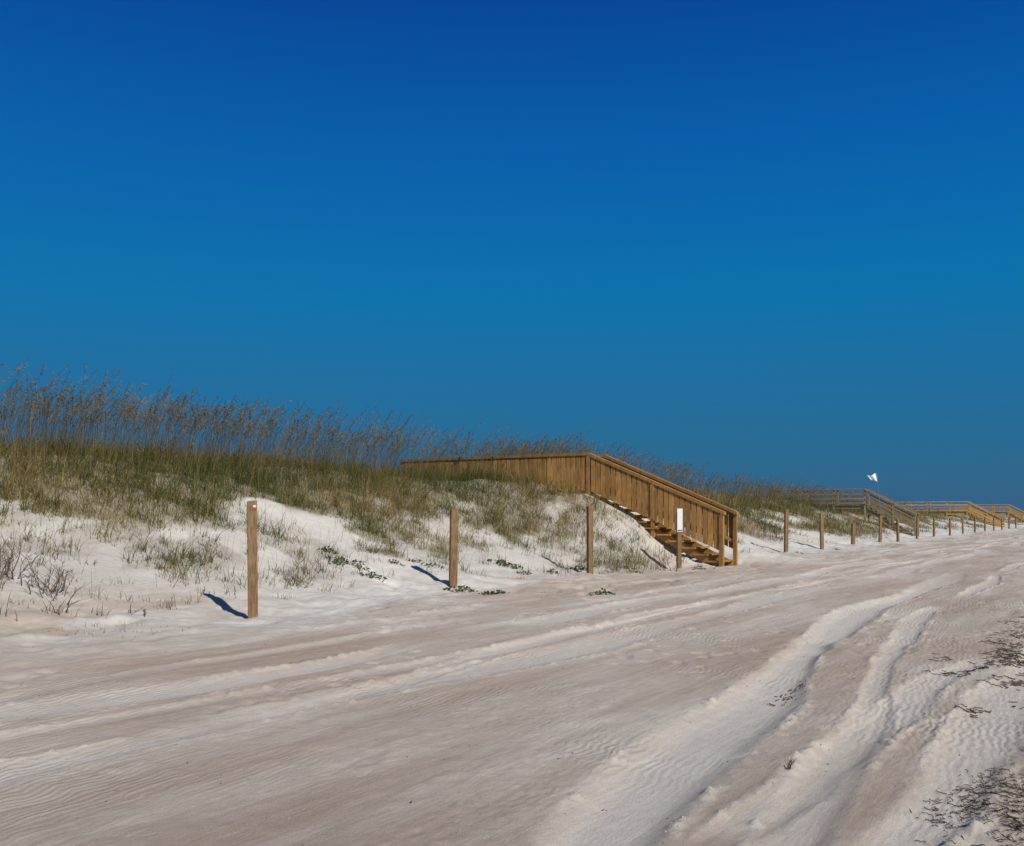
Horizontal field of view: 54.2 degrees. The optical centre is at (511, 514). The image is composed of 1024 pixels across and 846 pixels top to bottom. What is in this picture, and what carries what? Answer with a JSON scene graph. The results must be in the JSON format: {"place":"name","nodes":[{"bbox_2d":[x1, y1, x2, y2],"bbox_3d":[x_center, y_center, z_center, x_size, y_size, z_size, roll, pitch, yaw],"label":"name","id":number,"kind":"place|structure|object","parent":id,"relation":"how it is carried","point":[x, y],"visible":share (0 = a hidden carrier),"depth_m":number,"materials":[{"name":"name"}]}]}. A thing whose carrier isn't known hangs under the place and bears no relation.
{"place":"outdoors","nodes":[
{"label":"outdoors","id":0,"kind":"place"},
{"bbox_2d":[0,455,1023,845],"bbox_3d":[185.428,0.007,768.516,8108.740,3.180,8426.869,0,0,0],"label":"beach and dune ground","id":1,"kind":"structure","parent":0,"point":[504,729],"depth_m":8.62,"materials":[{"name":"beige sand"}]},
{"bbox_2d":[0,541,39,579],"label":"dry weed","id":2,"kind":"object","parent":1,"relation":"on","point":[9,563],"visible":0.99,"depth_m":13.19,"materials":[{"name":"plant"}]},
{"bbox_2d":[8,550,87,604],"bbox_3d":[-6.020,0.810,12.931,0.807,0.685,1.267,0,0,-43],"label":"dry weed","id":3,"kind":"object","parent":1,"relation":"on","point":[62,577],"visible":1,"depth_m":13.00,"materials":[{"name":"brown plant"}]},
{"bbox_2d":[41,600,68,614],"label":"dry sprig","id":4,"kind":"object","parent":1,"relation":"on","point":[58,610],"visible":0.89,"depth_m":12.30,"materials":[{"name":"plant"}]},
{"bbox_2d":[59,619,144,634],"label":"sprouts","id":5,"kind":"object","parent":1,"relation":"on","point":[97,626],"visible":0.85,"depth_m":11.68,"materials":[{"name":"green plant"}]},
{"bbox_2d":[129,605,147,616],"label":"dry weed","id":6,"kind":"object","parent":1,"relation":"on","point":[144,610],"visible":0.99,"depth_m":12.62,"materials":[{"name":"plant"}]},
{"bbox_2d":[147,549,213,586],"bbox_3d":[-4.921,0.750,15.133,0.960,0.651,1.075,0,0,-32],"label":"grass tuft","id":7,"kind":"object","parent":1,"relation":"on","point":[181,574],"visible":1,"depth_m":15.12,"materials":[{"name":"green plant"}]},
{"bbox_2d":[247,500,257,618],"bbox_3d":[-3.422,0.734,13.194,0.130,1.858,0.140,0,0,-14],"label":"wooden post","id":8,"kind":"object","parent":1,"relation":"on","point":[252,560],"visible":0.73,"depth_m":13.14,"materials":[{"name":"brown wood"}]},
{"bbox_2d":[233,567,291,588],"bbox_3d":[-4.072,0.972,15.978,0.863,0.440,1.041,0,0,-33],"label":"grass tuft","id":9,"kind":"object","parent":1,"relation":"on","point":[268,578],"visible":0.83,"depth_m":15.97,"materials":[{"name":"green plant"}]},
{"bbox_2d":[274,567,316,587],"bbox_3d":[-3.425,1.001,16.461,0.827,0.392,0.941,0,0,-24],"label":"grass tuft","id":10,"kind":"object","parent":1,"relation":"on","point":[298,579],"visible":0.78,"depth_m":16.52,"materials":[{"name":"green plant"}]},
{"bbox_2d":[283,556,323,587],"bbox_3d":[-3.465,0.935,16.309,0.819,0.512,0.448,0,0,37],"label":"dry weed","id":11,"kind":"object","parent":1,"relation":"on","point":[296,581],"visible":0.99,"depth_m":16.27,"materials":[{"name":"plant"}]},
{"bbox_2d":[318,546,336,553],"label":"beach plant","id":12,"kind":"object","parent":1,"relation":"on","point":[329,550],"visible":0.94,"depth_m":18.89,"materials":[{"name":"green plant"}]},
{"bbox_2d":[317,582,340,592],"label":"dry sprig","id":13,"kind":"object","parent":1,"relation":"on","point":[329,587],"visible":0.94,"depth_m":16.16,"materials":[{"name":"brown plant"}]},
{"bbox_2d":[328,555,369,570],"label":"beach plant","id":14,"kind":"object","parent":1,"relation":"on","point":[348,562],"visible":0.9,"depth_m":18.40,"materials":[{"name":"green plant"}]},
{"bbox_2d":[360,571,386,581],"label":"beach plant","id":15,"kind":"object","parent":1,"relation":"on","point":[374,574],"visible":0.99,"depth_m":17.80,"materials":[{"name":"green plant"}]},
{"bbox_2d":[388,559,404,565],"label":"beach plant","id":16,"kind":"object","parent":1,"relation":"on","point":[397,562],"visible":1,"depth_m":19.17,"materials":[{"name":"green plant"}]},
{"bbox_2d":[421,562,442,568],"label":"beach plant","id":17,"kind":"object","parent":1,"relation":"on","point":[431,564],"visible":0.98,"depth_m":19.60,"materials":[{"name":"green plant"}]},
{"bbox_2d":[449,508,458,587],"bbox_3d":[-1.064,0.741,18.195,0.135,1.724,0.135,1,0,-14],"label":"wooden post","id":18,"kind":"object","parent":1,"relation":"on","point":[453,556],"visible":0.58,"depth_m":18.13,"materials":[{"name":"brown wood"}]},
{"bbox_2d":[443,585,477,591],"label":"beach plant","id":19,"kind":"object","parent":1,"relation":"on","point":[460,588],"visible":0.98,"depth_m":17.88,"materials":[{"name":"green plant"}]},
{"bbox_2d":[478,589,509,594],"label":"beach plant","id":20,"kind":"object","parent":1,"relation":"on","point":[492,592],"visible":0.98,"depth_m":17.48,"materials":[{"name":"green plant"}]},
{"bbox_2d":[487,559,523,569],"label":"beach plant","id":21,"kind":"object","parent":1,"relation":"on","point":[502,562],"visible":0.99,"depth_m":21.55,"materials":[{"name":"green plant"}]},
{"bbox_2d":[0,358,1020,517],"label":"sea oats","id":22,"kind":"object","parent":1,"relation":"on","point":[525,448],"visible":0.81,"depth_m":24.38,"materials":[{"name":"plant"}]},
{"bbox_2d":[1,604,1020,842],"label":"sand clods","id":23,"kind":"object","parent":1,"relation":"on","point":[656,704],"visible":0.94,"depth_m":7.64,"materials":[{"name":"beige sand"}]},
{"bbox_2d":[0,419,1023,617],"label":"dune grass","id":24,"kind":"structure","parent":1,"relation":"on","point":[377,483],"depth_m":22.19,"materials":[{"name":"green plant"}]},
{"bbox_2d":[7,558,1018,845],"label":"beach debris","id":25,"kind":"object","parent":1,"relation":"on","point":[579,652],"visible":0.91,"depth_m":8.77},
{"bbox_2d":[516,570,532,574],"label":"beach plant","id":26,"kind":"object","parent":1,"relation":"on","point":[523,571],"visible":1,"depth_m":21.00,"materials":[{"name":"green plant"}]},
{"bbox_2d":[521,563,565,574],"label":"grass tuft","id":27,"kind":"object","parent":1,"relation":"on","point":[541,569],"visible":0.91,"depth_m":21.34,"materials":[{"name":"green plant"}]},
{"bbox_2d":[399,452,738,566],"bbox_3d":[1.265,-0.056,30.372,11.205,3.529,1.250,0,0,32],"label":"dune walkover","id":28,"kind":"object","parent":1,"relation":"on","point":[706,518],"visible":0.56,"depth_m":28.41,"materials":[{"name":"brown wood"}]},
{"bbox_2d":[570,565,586,570],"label":"beach plant","id":29,"kind":"object","parent":1,"relation":"on","point":[585,568],"visible":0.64,"depth_m":22.98,"materials":[{"name":"green plant"}]},
{"bbox_2d":[586,506,592,573],"bbox_3d":[1.729,0.701,22.187,0.120,1.821,0.120,-1,1,-22],"label":"wooden post","id":30,"kind":"object","parent":1,"relation":"on","point":[589,532],"visible":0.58,"depth_m":22.13,"materials":[{"name":"brown wood"}]},
{"bbox_2d":[589,588,615,595],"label":"beach plant","id":31,"kind":"object","parent":1,"relation":"on","point":[600,592],"visible":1,"depth_m":17.57,"materials":[{"name":"green plant"}]},
{"bbox_2d":[583,552,644,571],"bbox_3d":[2.516,1.051,23.890,1.538,0.664,1.797,0,0,-18],"label":"grass tuft","id":32,"kind":"object","parent":1,"relation":"on","point":[620,564],"visible":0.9,"depth_m":23.83,"materials":[{"name":"green plant"}]},
{"bbox_2d":[609,551,675,569],"bbox_3d":[3.026,1.104,24.149,1.642,0.574,1.576,0,0,-28],"label":"grass tuft","id":33,"kind":"object","parent":1,"relation":"on","point":[638,557],"visible":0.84,"depth_m":24.18,"materials":[{"name":"green plant"}]},
{"bbox_2d":[651,552,682,571],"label":"dry weed","id":34,"kind":"object","parent":1,"relation":"on","point":[663,560],"visible":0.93,"depth_m":24.84,"materials":[{"name":"plant"}]},
{"bbox_2d":[676,509,682,568],"bbox_3d":[4.277,0.745,25.586,0.140,1.820,0.138,0,0,-9],"label":"sign post","id":35,"kind":"object","parent":1,"relation":"on","point":[679,522],"visible":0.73,"depth_m":25.55,"materials":[{"name":"brown wood"}]},
{"bbox_2d":[784,509,788,551],"bbox_3d":[9.488,0.691,34.608,0.120,1.766,0.120,1,-1,-10],"label":"wooden post","id":36,"kind":"object","parent":1,"relation":"on","point":[786,520],"visible":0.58,"depth_m":34.55,"materials":[{"name":"brown wood"}]},
{"bbox_2d":[767,681,805,705],"bbox_3d":[2.431,1.530,8.653,0.246,0.070,1.139,0,0,30],"label":"seaweed clump","id":37,"kind":"object","parent":1,"relation":"on","point":[788,696],"visible":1,"depth_m":8.53,"materials":[{"name":"plant"}]},
{"bbox_2d":[783,752,797,769],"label":"grass sprig","id":38,"kind":"object","parent":1,"relation":"on","point":[789,765],"depth_m":5.84,"materials":[{"name":"brown plant"}]},
{"bbox_2d":[697,488,919,536],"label":"dune walkover","id":39,"kind":"object","parent":1,"relation":"on","point":[865,506],"visible":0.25,"depth_m":61.59,"materials":[{"name":"brown wood"}]},
{"bbox_2d":[819,513,823,549],"bbox_3d":[11.956,0.768,38.599,0.120,1.706,0.120,-1,0,-8],"label":"wooden post","id":40,"kind":"object","parent":1,"relation":"on","point":[821,520],"visible":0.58,"depth_m":38.54,"materials":[{"name":"brown wood"}]},
{"bbox_2d":[851,523,855,544],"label":"wooden post","id":41,"kind":"object","parent":1,"relation":"on","point":[853,529],"visible":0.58,"depth_m":42.93,"materials":[{"name":"brown wood"}]},
{"bbox_2d":[868,473,880,515],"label":"flag pole","id":42,"kind":"object","parent":1,"relation":"on","point":[873,477],"visible":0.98,"depth_m":56.99,"materials":[{"name":"grey metal"}]},
{"bbox_2d":[878,516,881,541],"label":"wooden post","id":43,"kind":"object","parent":1,"relation":"on","point":[880,531],"visible":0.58,"depth_m":47.25,"materials":[{"name":"brown wood"}]},
{"bbox_2d":[896,519,899,541],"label":"wooden post","id":44,"kind":"object","parent":1,"relation":"on","point":[897,530],"visible":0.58,"depth_m":50.76,"materials":[{"name":"brown wood"}]},
{"bbox_2d":[916,518,918,538],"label":"wooden post","id":45,"kind":"object","parent":1,"relation":"on","point":[917,524],"visible":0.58,"depth_m":55.21,"materials":[{"name":"brown wood"}]},
{"bbox_2d":[933,517,934,535],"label":"wooden post","id":46,"kind":"object","parent":1,"relation":"on","point":[933,526],"visible":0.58,"depth_m":59.84,"materials":[{"name":"brown wood"}]},
{"bbox_2d":[888,501,1004,526],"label":"dune walkover","id":47,"kind":"object","parent":1,"relation":"on","point":[989,519],"visible":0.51,"depth_m":102.52,"materials":[{"name":"brown wood"}]},
{"bbox_2d":[949,518,950,535],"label":"wooden post","id":48,"kind":"object","parent":1,"relation":"on","point":[949,526],"visible":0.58,"depth_m":64.95,"materials":[{"name":"brown wood"}]},
{"bbox_2d":[961,517,963,533],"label":"wooden post","id":49,"kind":"object","parent":1,"relation":"on","point":[962,519],"visible":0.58,"depth_m":69.81,"materials":[{"name":"brown wood"}]},
{"bbox_2d":[909,762,1023,845],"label":"seaweed clump","id":50,"kind":"object","parent":1,"relation":"on","point":[1015,820],"visible":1,"depth_m":5.15,"materials":[{"name":"brown plant"}]},
{"bbox_2d":[925,616,1023,717],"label":"seaweed clump","id":51,"kind":"object","parent":1,"relation":"on","point":[1018,662],"visible":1,"depth_m":10.14,"materials":[{"name":"plant"}]},
{"bbox_2d":[974,517,975,531],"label":"wooden post","id":52,"kind":"object","parent":1,"relation":"on","point":[974,524],"visible":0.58,"depth_m":74.98,"materials":[{"name":"brown wood"}]},
{"bbox_2d":[954,504,1023,521],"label":"dune walkover","id":53,"kind":"object","parent":1,"relation":"on","point":[1012,511],"visible":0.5,"depth_m":135.43,"materials":[{"name":"brown wood"}]},
{"bbox_2d":[0,0,1023,512],"label":"sky","id":54,"kind":"structure","parent":0,"point":[784,239],"materials":[{"name":"blue"}]}
]}

